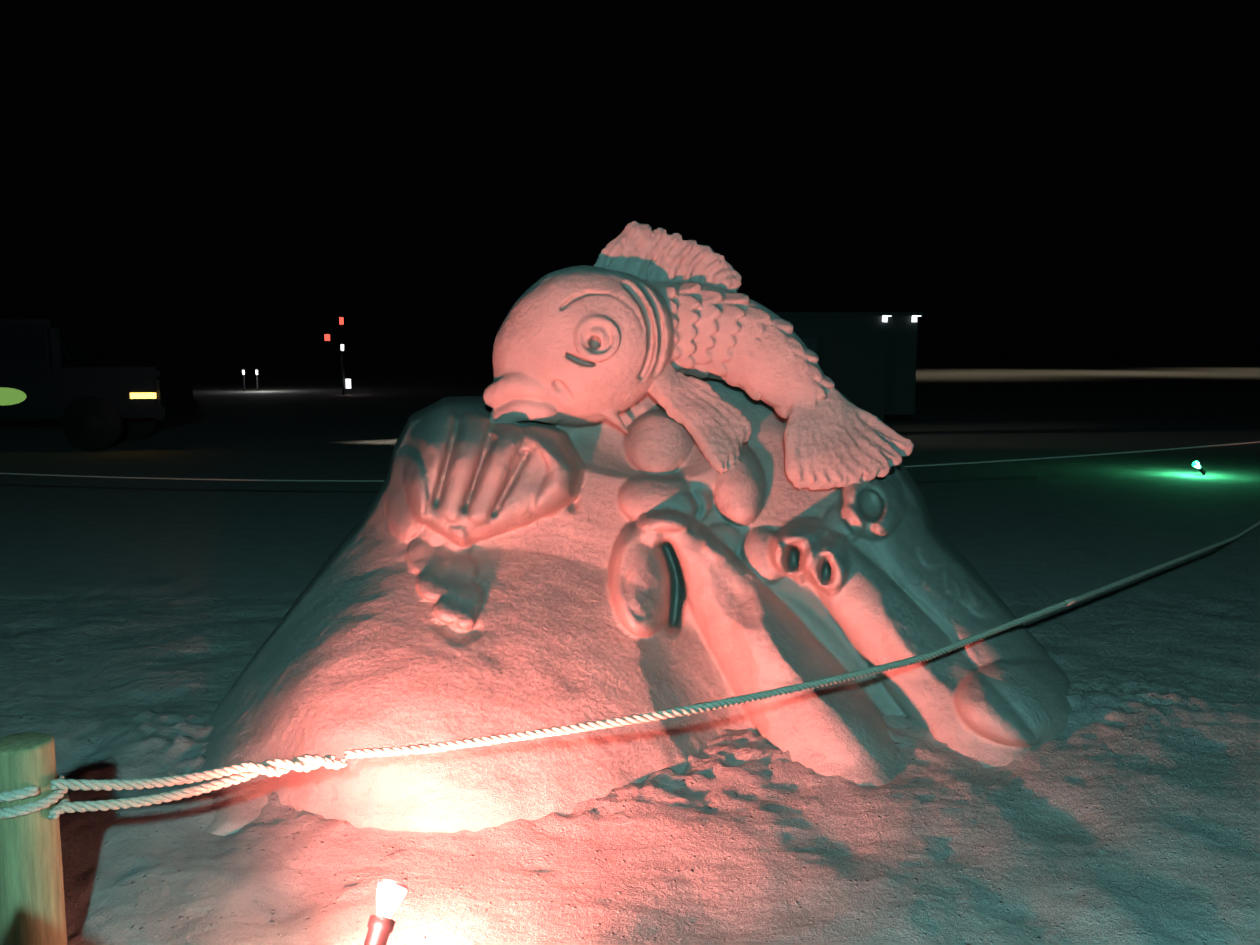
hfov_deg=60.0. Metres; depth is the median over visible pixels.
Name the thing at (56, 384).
patrol truck
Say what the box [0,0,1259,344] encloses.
sky
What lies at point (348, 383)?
distant lamps
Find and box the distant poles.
[242,325,344,394]
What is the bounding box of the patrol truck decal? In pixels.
[0,387,26,405]
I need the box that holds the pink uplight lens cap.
[378,879,407,891]
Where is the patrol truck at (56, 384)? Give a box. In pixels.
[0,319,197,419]
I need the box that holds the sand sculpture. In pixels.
[201,221,1071,835]
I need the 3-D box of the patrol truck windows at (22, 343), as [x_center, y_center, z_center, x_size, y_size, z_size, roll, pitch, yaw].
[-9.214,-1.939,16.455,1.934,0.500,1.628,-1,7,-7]
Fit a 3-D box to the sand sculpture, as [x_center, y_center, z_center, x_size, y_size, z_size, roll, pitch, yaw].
[0.092,-0.148,5.576,4.750,2.200,4.565,0,7,1]
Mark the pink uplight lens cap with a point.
(396, 883)
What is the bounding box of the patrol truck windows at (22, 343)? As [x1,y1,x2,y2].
[0,326,105,360]
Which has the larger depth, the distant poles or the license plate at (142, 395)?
the distant poles
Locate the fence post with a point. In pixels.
(32, 905)
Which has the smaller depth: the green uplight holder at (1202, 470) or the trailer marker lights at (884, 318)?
the green uplight holder at (1202, 470)
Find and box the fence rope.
[0,441,1259,819]
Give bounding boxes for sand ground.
[0,345,1259,944]
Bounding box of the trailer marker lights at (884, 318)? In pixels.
[882,316,916,321]
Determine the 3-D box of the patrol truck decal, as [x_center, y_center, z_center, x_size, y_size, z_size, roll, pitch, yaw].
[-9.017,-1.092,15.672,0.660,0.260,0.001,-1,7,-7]
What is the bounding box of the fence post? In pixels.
[0,732,66,944]
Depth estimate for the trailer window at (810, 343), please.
18.46 m
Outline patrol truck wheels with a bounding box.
[61,396,159,450]
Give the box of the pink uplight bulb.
[376,883,406,917]
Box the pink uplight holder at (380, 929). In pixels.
[364,915,394,944]
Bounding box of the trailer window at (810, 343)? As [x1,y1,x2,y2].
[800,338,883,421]
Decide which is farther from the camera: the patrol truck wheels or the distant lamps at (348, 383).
the distant lamps at (348, 383)
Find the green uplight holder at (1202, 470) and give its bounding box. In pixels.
[1196,465,1205,474]
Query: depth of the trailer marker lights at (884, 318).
18.36 m
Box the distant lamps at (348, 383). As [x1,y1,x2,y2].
[242,317,350,388]
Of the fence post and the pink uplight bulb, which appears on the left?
the fence post
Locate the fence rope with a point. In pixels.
(238, 773)
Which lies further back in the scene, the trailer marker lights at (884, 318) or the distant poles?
the distant poles
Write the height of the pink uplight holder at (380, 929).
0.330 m
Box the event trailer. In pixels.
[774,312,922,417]

